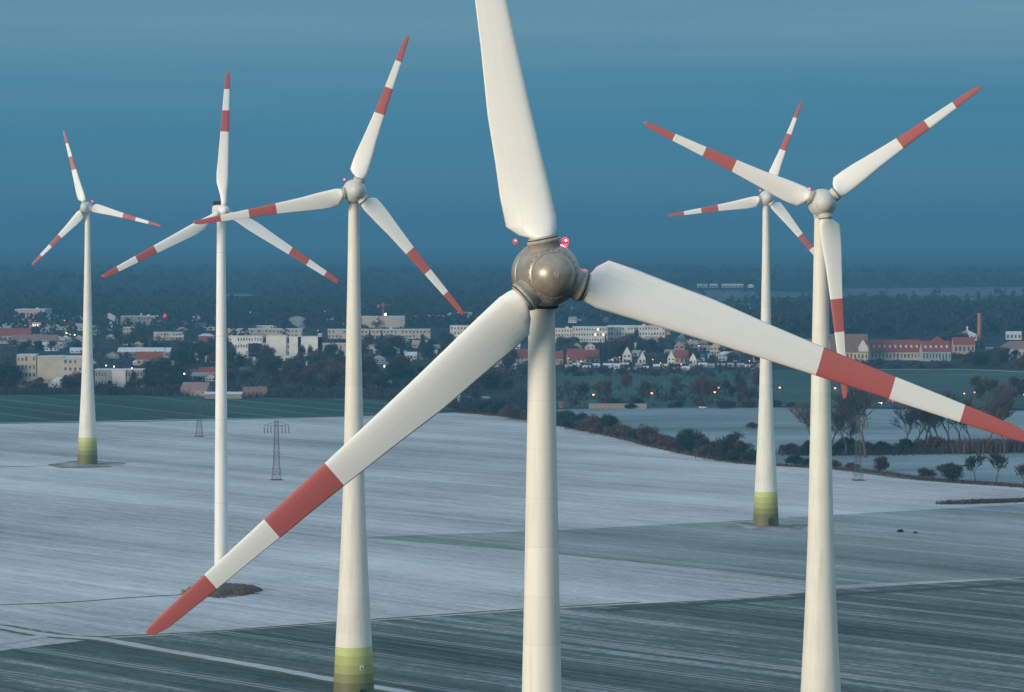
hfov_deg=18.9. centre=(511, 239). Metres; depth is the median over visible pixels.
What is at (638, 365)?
garden shed
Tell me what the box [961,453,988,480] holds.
bare tree
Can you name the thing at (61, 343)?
house
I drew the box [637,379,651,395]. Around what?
bare tree
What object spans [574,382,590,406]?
bare tree
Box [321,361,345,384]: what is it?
broadleaf tree
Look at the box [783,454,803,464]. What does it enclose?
bush
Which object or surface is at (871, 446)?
bush
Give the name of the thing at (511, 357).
bare tree
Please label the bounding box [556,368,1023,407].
meadow
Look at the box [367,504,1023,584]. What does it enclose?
thin snow field
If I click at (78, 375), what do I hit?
broadleaf tree
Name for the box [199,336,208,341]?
house
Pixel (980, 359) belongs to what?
broadleaf tree
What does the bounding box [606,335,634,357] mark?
broadleaf tree
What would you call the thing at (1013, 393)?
bare tree
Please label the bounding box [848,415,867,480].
pylon
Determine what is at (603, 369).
bush
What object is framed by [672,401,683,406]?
bush
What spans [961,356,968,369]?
bare tree
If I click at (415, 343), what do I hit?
house
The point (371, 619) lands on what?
field edge
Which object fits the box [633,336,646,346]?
broadleaf tree
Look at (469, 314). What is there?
hall
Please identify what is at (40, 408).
green field
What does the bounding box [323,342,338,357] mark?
broadleaf tree
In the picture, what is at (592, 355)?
house
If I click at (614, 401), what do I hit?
bush
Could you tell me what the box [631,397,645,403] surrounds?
bush
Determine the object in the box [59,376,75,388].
broadleaf tree
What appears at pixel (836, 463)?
bush
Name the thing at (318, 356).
bare tree
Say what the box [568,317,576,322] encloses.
house
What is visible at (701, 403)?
bush
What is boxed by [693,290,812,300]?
snow field
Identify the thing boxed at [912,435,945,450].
bush
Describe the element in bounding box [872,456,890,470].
broadleaf tree
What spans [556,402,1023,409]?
road
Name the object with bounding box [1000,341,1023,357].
long house
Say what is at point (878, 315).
forest
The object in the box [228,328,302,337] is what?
office block
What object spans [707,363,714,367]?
garden shed
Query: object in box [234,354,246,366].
broadleaf tree
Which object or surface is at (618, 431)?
bush
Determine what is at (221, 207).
wind turbine
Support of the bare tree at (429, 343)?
on the town ground at (994, 339)
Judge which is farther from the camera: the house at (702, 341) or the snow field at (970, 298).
the snow field at (970, 298)
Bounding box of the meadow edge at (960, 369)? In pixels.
[886,369,1018,371]
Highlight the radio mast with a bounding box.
[164,315,165,357]
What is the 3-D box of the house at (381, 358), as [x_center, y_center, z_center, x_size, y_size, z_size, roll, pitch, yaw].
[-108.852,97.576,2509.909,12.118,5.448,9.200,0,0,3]
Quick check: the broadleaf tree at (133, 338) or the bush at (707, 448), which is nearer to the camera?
the bush at (707, 448)
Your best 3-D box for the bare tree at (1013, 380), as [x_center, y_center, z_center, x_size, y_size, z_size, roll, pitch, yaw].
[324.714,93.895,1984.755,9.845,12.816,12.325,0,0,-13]
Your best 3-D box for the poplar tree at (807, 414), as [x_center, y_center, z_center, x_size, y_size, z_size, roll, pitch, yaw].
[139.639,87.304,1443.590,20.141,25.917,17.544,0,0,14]
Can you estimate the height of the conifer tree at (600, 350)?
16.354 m
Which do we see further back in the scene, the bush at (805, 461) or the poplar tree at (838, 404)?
the poplar tree at (838, 404)
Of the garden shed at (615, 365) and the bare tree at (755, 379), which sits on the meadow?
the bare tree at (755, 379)
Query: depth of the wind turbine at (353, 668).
662.76 m
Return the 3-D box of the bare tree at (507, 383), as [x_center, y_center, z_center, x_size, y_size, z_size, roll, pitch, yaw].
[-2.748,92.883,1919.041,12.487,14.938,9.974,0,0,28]
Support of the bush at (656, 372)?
on the meadow
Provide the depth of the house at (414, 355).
2561.56 m
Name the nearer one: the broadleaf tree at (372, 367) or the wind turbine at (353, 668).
the wind turbine at (353, 668)
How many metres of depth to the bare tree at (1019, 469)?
1245.35 m
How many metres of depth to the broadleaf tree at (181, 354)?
2397.41 m
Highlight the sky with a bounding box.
[0,0,1023,243]
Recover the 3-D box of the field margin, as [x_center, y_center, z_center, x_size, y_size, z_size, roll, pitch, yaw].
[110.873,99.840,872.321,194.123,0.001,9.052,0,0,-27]
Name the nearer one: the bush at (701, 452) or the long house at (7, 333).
the bush at (701, 452)
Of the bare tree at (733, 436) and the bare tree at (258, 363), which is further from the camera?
the bare tree at (258, 363)
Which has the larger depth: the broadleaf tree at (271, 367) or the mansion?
the mansion
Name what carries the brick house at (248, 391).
on the town ground at (994, 339)
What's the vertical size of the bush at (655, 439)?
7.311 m
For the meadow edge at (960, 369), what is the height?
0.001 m
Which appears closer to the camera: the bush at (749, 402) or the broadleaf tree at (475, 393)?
the bush at (749, 402)
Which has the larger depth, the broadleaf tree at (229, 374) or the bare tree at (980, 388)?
the broadleaf tree at (229, 374)
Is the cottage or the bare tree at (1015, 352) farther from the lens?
the bare tree at (1015, 352)
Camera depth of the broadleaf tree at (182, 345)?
2564.18 m
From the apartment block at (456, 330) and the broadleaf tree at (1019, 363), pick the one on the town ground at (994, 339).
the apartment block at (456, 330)
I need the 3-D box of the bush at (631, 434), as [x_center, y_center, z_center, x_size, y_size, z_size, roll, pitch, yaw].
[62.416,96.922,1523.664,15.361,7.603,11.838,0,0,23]
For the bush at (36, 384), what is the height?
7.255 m
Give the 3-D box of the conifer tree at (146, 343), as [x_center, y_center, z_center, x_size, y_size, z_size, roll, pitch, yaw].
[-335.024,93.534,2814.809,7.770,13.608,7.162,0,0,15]
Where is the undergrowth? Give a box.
[0,314,1013,406]
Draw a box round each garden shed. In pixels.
[592,363,599,367]
[603,363,611,366]
[613,363,619,368]
[635,363,641,367]
[653,364,659,368]
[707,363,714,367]
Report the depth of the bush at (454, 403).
1792.41 m
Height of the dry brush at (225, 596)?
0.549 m
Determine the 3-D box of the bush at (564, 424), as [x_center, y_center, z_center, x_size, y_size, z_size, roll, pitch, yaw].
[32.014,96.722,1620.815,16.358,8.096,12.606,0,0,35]
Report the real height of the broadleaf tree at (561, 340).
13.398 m
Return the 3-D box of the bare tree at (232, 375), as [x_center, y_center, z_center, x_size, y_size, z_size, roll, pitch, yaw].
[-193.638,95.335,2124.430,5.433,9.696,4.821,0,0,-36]
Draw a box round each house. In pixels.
[0,327,31,339]
[0,338,9,343]
[11,335,58,344]
[44,344,59,350]
[47,340,64,348]
[62,335,72,341]
[69,347,82,352]
[74,335,82,340]
[75,323,82,330]
[104,313,117,323]
[104,351,119,357]
[117,347,171,357]
[135,341,143,346]
[136,351,162,364]
[170,334,184,339]
[190,369,197,375]
[192,372,207,379]
[194,323,206,327]
[198,334,213,338]
[198,367,215,375]
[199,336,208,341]
[204,373,214,380]
[242,386,266,396]
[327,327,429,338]
[374,356,385,361]
[406,352,417,358]
[412,340,427,347]
[513,348,527,363]
[555,350,562,364]
[566,348,585,364]
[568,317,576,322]
[573,342,581,348]
[584,342,594,349]
[585,349,599,363]
[608,357,621,362]
[622,346,632,361]
[632,350,640,355]
[637,350,645,363]
[645,336,657,341]
[664,349,676,356]
[667,350,674,363]
[674,340,684,349]
[675,339,687,345]
[675,349,688,363]
[687,340,697,347]
[689,352,696,363]
[697,354,704,360]
[698,340,707,343]
[698,345,710,350]
[707,353,718,358]
[710,343,721,352]
[718,351,736,360]
[868,340,919,359]
[919,341,950,360]
[932,336,942,340]
[951,337,974,353]
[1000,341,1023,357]
[1005,331,1021,339]
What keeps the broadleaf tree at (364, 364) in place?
on the town ground at (994, 339)
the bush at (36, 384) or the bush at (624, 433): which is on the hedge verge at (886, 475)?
the bush at (624, 433)
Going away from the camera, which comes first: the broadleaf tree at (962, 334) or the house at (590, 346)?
the house at (590, 346)
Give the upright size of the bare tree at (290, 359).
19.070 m
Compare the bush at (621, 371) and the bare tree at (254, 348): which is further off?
the bare tree at (254, 348)
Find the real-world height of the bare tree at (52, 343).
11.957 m
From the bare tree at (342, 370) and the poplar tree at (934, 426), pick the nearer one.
the poplar tree at (934, 426)
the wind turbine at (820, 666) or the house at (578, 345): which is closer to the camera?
the wind turbine at (820, 666)
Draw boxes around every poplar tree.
[563,377,571,387]
[598,377,610,402]
[669,376,682,396]
[673,375,682,393]
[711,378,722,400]
[788,398,810,435]
[831,386,890,457]
[831,392,856,443]
[831,405,853,454]
[844,420,861,438]
[889,403,923,437]
[898,387,932,445]
[905,408,938,441]
[911,407,943,440]
[925,416,943,435]
[932,388,957,439]
[942,393,975,439]
[950,397,974,439]
[974,397,1010,452]
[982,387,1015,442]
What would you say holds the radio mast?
on the town ground at (994, 339)
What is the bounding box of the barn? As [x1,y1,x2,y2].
[180,382,212,395]
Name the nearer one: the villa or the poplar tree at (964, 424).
the poplar tree at (964, 424)
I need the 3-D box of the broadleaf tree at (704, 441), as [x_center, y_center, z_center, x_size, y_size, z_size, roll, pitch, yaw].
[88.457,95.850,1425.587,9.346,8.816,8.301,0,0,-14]
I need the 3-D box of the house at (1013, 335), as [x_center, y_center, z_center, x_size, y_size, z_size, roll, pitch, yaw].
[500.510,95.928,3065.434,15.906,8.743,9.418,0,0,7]
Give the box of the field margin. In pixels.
[602,583,1023,610]
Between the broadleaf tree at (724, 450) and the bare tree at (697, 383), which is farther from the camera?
the bare tree at (697, 383)
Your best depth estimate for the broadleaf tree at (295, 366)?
2151.78 m
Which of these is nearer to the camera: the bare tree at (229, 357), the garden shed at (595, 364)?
the bare tree at (229, 357)
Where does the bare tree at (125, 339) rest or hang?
on the town ground at (994, 339)
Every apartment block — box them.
[17,354,81,386]
[123,327,134,333]
[153,332,181,339]
[450,325,469,339]
[555,326,572,341]
[572,326,607,341]
[607,324,665,341]
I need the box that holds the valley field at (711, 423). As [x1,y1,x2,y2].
[557,407,1023,483]
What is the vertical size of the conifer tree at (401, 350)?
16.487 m
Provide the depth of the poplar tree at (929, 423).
1453.61 m
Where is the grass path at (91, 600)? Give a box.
[0,594,181,604]
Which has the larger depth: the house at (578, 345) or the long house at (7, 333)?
the long house at (7, 333)
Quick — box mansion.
[829,334,868,360]
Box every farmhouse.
[697,284,707,287]
[709,284,717,287]
[722,284,742,287]
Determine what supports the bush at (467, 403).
on the hedge verge at (886, 475)
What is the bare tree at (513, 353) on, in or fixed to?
on the town ground at (994, 339)
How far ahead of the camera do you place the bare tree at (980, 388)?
1860.41 m
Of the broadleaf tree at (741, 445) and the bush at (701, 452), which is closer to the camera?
the broadleaf tree at (741, 445)
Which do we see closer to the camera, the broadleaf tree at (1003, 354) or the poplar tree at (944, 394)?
the poplar tree at (944, 394)
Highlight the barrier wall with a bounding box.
[589,404,646,408]
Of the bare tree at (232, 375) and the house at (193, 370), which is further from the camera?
the house at (193, 370)
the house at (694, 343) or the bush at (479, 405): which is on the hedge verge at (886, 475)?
the bush at (479, 405)
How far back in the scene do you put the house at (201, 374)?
2186.94 m
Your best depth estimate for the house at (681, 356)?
2469.31 m
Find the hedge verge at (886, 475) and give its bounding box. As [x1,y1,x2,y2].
[457,412,1015,486]
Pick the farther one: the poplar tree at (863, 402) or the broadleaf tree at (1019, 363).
the broadleaf tree at (1019, 363)
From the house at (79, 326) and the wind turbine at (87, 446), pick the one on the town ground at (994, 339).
the house at (79, 326)
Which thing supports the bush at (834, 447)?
on the valley field at (711, 423)
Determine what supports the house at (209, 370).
on the town ground at (994, 339)
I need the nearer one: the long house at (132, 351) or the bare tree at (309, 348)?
the bare tree at (309, 348)
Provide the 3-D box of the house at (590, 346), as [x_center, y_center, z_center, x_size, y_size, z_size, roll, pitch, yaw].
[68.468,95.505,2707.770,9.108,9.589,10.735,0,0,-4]
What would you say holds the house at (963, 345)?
on the town ground at (994, 339)
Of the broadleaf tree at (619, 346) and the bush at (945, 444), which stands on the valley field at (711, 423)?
the bush at (945, 444)
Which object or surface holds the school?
on the town ground at (994, 339)
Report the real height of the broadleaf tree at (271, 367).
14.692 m
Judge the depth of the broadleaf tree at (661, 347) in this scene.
2664.06 m
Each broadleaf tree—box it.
[0,360,19,379]
[2,367,18,385]
[6,366,24,386]
[15,344,25,352]
[21,341,28,350]
[33,340,43,350]
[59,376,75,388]
[62,376,78,390]
[71,371,81,387]
[72,339,82,346]
[125,330,145,344]
[143,356,172,369]
[143,367,161,386]
[146,368,158,386]
[162,364,185,373]
[163,365,177,377]
[163,372,189,386]
[168,348,186,362]
[171,347,189,362]
[178,340,191,350]
[189,340,208,355]
[196,342,215,359]
[215,349,237,361]
[227,361,236,370]
[227,368,238,382]
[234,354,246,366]
[237,367,252,380]
[256,345,277,356]
[261,353,274,367]
[263,358,282,374]
[284,361,299,373]
[294,364,317,387]
[306,355,312,366]
[311,359,331,378]
[311,370,335,388]
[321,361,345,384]
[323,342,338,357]
[340,371,366,385]
[343,357,369,372]
[361,340,368,348]
[362,346,368,354]
[364,357,380,374]
[380,343,398,357]
[381,334,406,344]
[383,359,407,380]
[384,334,405,348]
[394,354,411,374]
[420,344,436,358]
[437,331,454,342]
[437,342,448,354]
[471,390,482,399]
[475,370,501,389]
[556,336,568,347]
[556,409,575,422]
[565,344,578,354]
[566,412,588,425]
[567,336,579,343]
[583,413,600,432]
[597,412,622,433]
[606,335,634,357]
[622,332,638,342]
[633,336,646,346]
[634,339,646,350]
[635,423,660,438]
[640,338,658,352]
[657,343,665,353]
[661,352,668,359]
[671,437,687,450]
[674,426,708,452]
[689,351,700,358]
[693,438,710,451]
[707,440,721,456]
[711,435,737,458]
[725,351,740,362]
[730,440,755,458]
[743,447,756,461]
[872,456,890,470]
[938,462,964,480]
[940,331,955,340]
[954,330,968,336]
[968,351,992,367]
[977,347,993,358]
[987,345,998,356]
[993,346,1011,362]
[1010,357,1023,369]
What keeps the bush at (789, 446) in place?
on the valley field at (711, 423)
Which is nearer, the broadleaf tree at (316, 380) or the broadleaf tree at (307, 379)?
the broadleaf tree at (316, 380)
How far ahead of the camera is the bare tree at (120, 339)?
2793.07 m
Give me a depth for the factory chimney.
3059.46 m
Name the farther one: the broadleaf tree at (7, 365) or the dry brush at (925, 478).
the broadleaf tree at (7, 365)
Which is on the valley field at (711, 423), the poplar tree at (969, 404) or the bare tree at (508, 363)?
the poplar tree at (969, 404)
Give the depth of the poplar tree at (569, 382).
1967.37 m
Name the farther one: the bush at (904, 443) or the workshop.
the workshop
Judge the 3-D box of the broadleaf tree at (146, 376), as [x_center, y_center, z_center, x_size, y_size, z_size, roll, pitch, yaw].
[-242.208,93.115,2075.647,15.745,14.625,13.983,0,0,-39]
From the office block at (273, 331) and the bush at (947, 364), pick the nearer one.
the bush at (947, 364)
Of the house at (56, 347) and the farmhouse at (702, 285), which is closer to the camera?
the house at (56, 347)
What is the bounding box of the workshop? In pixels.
[121,315,164,325]
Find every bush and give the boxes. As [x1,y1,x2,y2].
[23,378,48,385]
[24,381,38,389]
[94,383,106,389]
[103,383,119,388]
[104,387,121,394]
[125,381,136,388]
[445,395,479,410]
[457,398,481,411]
[471,397,497,412]
[482,400,510,412]
[498,403,523,413]
[502,405,526,419]
[520,409,526,418]
[558,416,577,428]
[570,365,578,371]
[571,371,581,375]
[574,419,587,430]
[588,423,603,433]
[596,366,611,372]
[602,424,630,435]
[607,397,621,403]
[610,425,632,436]
[617,369,627,374]
[620,428,631,437]
[624,403,636,408]
[625,428,639,440]
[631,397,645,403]
[639,432,661,444]
[649,433,671,445]
[653,370,661,375]
[654,436,675,446]
[663,440,675,448]
[672,367,682,372]
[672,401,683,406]
[694,445,708,456]
[696,401,707,405]
[703,443,712,455]
[715,399,735,407]
[723,450,747,460]
[734,450,755,462]
[742,399,758,406]
[745,421,757,428]
[773,399,783,406]
[778,442,798,453]
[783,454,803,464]
[784,401,795,407]
[792,446,807,452]
[799,439,809,450]
[800,457,808,465]
[832,444,841,452]
[832,459,842,466]
[833,436,862,453]
[843,462,860,468]
[862,441,884,451]
[875,358,883,365]
[878,441,892,450]
[891,364,900,368]
[891,444,902,449]
[893,438,915,450]
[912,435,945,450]
[917,467,937,476]
[927,363,938,368]
[936,463,946,471]
[941,362,952,367]
[944,439,962,446]
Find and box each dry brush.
[0,384,198,396]
[208,592,259,597]
[246,390,397,401]
[454,411,755,464]
[776,446,972,456]
[776,463,1023,487]
[934,436,1023,454]
[935,497,1023,504]
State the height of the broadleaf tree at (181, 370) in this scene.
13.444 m
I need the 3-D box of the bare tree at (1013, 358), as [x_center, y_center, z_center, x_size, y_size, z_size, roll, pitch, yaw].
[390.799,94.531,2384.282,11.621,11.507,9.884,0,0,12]
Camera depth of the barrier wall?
1812.69 m
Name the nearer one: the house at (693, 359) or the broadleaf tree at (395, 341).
the house at (693, 359)
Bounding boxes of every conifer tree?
[144,334,148,346]
[187,340,197,364]
[399,339,404,355]
[598,341,602,357]
[600,334,609,359]
[608,340,615,359]
[979,337,984,350]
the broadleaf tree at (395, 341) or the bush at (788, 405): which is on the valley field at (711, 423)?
the bush at (788, 405)
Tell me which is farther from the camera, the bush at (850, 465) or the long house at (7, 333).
the long house at (7, 333)
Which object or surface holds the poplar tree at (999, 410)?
on the valley field at (711, 423)
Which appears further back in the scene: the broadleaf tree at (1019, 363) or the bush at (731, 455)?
the broadleaf tree at (1019, 363)
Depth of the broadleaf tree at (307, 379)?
2069.65 m
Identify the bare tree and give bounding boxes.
[9,339,16,347]
[48,341,55,352]
[110,328,120,342]
[117,335,123,346]
[121,335,131,346]
[128,369,138,384]
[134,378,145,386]
[135,326,144,332]
[137,335,145,346]
[205,336,215,347]
[207,352,215,364]
[227,345,236,353]
[227,350,234,364]
[230,371,234,382]
[243,355,253,366]
[249,342,259,356]
[254,361,261,369]
[278,363,291,385]
[281,355,303,367]
[285,369,303,389]
[298,344,306,356]
[307,345,313,353]
[310,351,327,364]
[311,347,325,356]
[316,373,330,388]
[321,356,337,365]
[326,372,332,389]
[327,351,338,360]
[337,348,344,357]
[338,354,345,366]
[338,363,362,380]
[362,334,373,352]
[362,352,375,373]
[374,342,385,354]
[407,367,416,375]
[416,365,423,373]
[417,338,424,350]
[422,340,433,347]
[441,334,449,343]
[489,367,506,386]
[500,355,515,370]
[501,356,515,375]
[501,378,515,399]
[509,348,518,358]
[517,364,527,379]
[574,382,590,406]
[591,380,612,397]
[599,379,612,398]
[618,371,632,395]
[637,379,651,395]
[643,382,649,397]
[657,334,666,344]
[669,383,676,401]
[689,375,703,397]
[699,378,716,403]
[721,377,730,396]
[724,431,745,449]
[728,385,735,399]
[733,371,741,396]
[737,375,748,399]
[740,384,749,399]
[748,388,757,399]
[750,368,759,395]
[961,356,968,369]
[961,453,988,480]
[969,375,982,387]
[972,380,986,404]
[981,377,998,399]
[986,451,1008,481]
[992,383,1007,392]
[1002,387,1018,404]
[1008,376,1020,390]
[1010,355,1020,362]
[1012,349,1018,357]
[1014,463,1023,483]
[1015,383,1023,401]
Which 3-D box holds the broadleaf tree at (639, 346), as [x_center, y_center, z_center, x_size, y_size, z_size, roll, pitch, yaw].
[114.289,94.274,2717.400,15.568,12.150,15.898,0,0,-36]
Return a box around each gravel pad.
[48,461,125,467]
[722,522,807,529]
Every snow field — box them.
[0,413,1023,650]
[175,293,253,295]
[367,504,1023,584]
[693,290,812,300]
[842,287,1023,296]
[867,297,1021,299]
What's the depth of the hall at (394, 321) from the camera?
3488.42 m
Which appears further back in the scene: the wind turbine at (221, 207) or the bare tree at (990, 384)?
the bare tree at (990, 384)
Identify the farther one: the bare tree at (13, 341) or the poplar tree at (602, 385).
the bare tree at (13, 341)
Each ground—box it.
[0,244,1023,484]
[0,328,1023,400]
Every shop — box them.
[32,322,40,326]
[375,363,407,369]
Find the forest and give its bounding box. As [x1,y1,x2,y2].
[0,261,1023,337]
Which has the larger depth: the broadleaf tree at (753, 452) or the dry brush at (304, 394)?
the dry brush at (304, 394)
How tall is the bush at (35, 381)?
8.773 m
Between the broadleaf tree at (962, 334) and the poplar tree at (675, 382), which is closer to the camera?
the poplar tree at (675, 382)
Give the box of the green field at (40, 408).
[0,394,461,422]
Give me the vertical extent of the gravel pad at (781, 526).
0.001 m
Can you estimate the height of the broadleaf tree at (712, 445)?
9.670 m
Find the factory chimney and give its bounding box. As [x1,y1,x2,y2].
[977,313,982,339]
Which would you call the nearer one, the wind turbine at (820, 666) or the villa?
the wind turbine at (820, 666)
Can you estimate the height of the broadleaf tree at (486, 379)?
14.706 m
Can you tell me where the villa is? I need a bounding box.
[961,326,976,340]
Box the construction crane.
[377,302,389,327]
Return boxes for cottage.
[50,377,62,386]
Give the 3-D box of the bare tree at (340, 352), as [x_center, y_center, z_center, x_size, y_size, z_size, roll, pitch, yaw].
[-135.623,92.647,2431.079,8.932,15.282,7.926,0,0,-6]
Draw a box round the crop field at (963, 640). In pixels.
[0,578,1023,691]
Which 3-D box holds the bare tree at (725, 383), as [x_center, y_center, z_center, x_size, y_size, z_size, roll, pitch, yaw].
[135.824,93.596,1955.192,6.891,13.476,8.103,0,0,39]
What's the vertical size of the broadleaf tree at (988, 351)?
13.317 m
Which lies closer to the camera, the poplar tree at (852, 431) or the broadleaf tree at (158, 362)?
the poplar tree at (852, 431)
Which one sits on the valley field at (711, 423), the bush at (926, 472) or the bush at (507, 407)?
the bush at (926, 472)
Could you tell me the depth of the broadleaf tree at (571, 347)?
2588.52 m
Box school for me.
[94,368,144,386]
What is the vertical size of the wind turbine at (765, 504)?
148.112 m
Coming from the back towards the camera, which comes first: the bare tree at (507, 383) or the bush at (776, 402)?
the bare tree at (507, 383)
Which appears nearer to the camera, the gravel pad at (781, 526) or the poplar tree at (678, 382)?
the gravel pad at (781, 526)
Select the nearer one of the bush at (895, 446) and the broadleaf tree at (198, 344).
the bush at (895, 446)
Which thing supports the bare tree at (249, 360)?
on the town ground at (994, 339)
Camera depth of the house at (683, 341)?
2885.41 m
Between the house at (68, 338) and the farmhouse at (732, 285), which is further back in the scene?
the farmhouse at (732, 285)
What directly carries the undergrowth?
on the town ground at (994, 339)
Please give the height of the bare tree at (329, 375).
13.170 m
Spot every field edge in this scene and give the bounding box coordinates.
[0,412,453,423]
[101,602,637,636]
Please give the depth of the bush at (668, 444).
1464.88 m
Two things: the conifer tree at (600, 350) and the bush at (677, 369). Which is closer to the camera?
the bush at (677, 369)
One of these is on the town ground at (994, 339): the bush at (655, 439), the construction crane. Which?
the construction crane
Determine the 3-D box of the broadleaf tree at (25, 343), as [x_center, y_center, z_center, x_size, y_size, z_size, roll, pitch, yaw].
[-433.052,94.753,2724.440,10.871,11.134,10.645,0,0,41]
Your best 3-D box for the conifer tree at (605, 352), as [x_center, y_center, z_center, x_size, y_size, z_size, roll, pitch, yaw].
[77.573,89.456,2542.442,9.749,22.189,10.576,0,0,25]
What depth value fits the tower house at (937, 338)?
2681.32 m
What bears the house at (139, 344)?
on the town ground at (994, 339)
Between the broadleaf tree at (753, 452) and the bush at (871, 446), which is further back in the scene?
the bush at (871, 446)
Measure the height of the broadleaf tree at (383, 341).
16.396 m
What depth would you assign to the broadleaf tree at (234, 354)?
2437.23 m
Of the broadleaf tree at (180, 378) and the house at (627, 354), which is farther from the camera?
the house at (627, 354)
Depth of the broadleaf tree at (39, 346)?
2736.74 m
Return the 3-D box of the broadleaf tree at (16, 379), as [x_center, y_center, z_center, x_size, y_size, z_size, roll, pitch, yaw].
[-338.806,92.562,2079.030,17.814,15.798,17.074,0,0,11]
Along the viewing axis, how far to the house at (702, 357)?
2528.16 m
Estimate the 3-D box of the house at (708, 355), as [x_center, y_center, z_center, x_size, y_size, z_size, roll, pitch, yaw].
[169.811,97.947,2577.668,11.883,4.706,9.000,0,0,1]
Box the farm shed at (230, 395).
[204,392,243,398]
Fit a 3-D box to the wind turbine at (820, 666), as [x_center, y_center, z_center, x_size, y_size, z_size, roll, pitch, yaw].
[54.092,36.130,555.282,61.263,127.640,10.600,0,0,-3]
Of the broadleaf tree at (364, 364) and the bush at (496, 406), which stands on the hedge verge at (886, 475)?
the bush at (496, 406)
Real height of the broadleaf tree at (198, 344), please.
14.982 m
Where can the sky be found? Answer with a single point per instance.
(135, 88)
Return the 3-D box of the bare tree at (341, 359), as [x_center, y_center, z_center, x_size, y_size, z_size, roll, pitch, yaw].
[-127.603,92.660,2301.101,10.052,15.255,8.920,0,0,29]
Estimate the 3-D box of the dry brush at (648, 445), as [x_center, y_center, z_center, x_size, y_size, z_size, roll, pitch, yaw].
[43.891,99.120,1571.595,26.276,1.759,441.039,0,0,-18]
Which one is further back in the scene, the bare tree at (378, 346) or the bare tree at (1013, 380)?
the bare tree at (378, 346)
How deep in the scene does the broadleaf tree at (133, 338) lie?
2846.65 m
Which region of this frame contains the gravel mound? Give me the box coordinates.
[187,583,263,595]
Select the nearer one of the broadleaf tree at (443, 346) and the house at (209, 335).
the broadleaf tree at (443, 346)
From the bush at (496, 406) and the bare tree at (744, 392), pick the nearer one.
the bush at (496, 406)
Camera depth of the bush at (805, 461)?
1349.91 m
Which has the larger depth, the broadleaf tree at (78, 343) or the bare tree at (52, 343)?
the broadleaf tree at (78, 343)
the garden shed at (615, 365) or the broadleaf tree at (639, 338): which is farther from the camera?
the broadleaf tree at (639, 338)
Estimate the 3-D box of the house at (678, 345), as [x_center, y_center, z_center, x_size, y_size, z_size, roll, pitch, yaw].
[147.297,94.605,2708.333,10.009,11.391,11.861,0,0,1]
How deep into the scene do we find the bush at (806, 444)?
1433.61 m
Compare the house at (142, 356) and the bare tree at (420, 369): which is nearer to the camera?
the bare tree at (420, 369)
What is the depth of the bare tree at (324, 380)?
2015.33 m
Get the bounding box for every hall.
[14,308,51,321]
[254,325,274,327]
[361,316,404,327]
[454,312,472,320]
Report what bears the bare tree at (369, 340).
on the town ground at (994, 339)
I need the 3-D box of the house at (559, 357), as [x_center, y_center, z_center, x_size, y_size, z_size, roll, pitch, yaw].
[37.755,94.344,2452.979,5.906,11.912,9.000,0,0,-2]
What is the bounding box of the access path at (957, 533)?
[803,529,1023,537]
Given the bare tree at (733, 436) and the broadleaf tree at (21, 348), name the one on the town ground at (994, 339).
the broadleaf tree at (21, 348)
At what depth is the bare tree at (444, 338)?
2735.02 m
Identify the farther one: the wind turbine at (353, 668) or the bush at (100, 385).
the bush at (100, 385)
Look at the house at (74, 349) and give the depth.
2703.59 m
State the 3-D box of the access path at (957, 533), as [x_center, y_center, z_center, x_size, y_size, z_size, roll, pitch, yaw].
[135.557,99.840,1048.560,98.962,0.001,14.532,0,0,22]
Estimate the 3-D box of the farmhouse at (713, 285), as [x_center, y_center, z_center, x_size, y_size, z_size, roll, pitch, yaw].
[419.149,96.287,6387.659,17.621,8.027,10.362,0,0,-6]
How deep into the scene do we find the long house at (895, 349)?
2543.83 m
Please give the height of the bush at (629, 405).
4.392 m
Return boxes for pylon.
[190,399,208,436]
[265,421,288,479]
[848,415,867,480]
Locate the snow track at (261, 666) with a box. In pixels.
[0,625,412,691]
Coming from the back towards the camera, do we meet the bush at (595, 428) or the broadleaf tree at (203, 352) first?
the broadleaf tree at (203, 352)
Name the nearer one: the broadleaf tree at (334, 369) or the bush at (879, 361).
the broadleaf tree at (334, 369)
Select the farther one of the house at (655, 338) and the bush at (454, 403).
the house at (655, 338)
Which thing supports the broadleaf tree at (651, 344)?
on the town ground at (994, 339)
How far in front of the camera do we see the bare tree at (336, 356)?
2246.44 m
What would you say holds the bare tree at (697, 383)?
on the meadow
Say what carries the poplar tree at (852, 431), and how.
on the valley field at (711, 423)
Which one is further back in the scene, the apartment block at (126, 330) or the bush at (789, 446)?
the apartment block at (126, 330)
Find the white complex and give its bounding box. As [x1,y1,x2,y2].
[229,332,345,355]
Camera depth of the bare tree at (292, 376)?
2034.25 m
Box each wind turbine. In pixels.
[31,131,160,464]
[101,71,339,582]
[146,0,1023,691]
[193,35,462,691]
[644,86,981,691]
[667,102,813,526]
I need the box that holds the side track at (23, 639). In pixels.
[0,635,70,643]
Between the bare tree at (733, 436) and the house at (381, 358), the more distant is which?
the house at (381, 358)

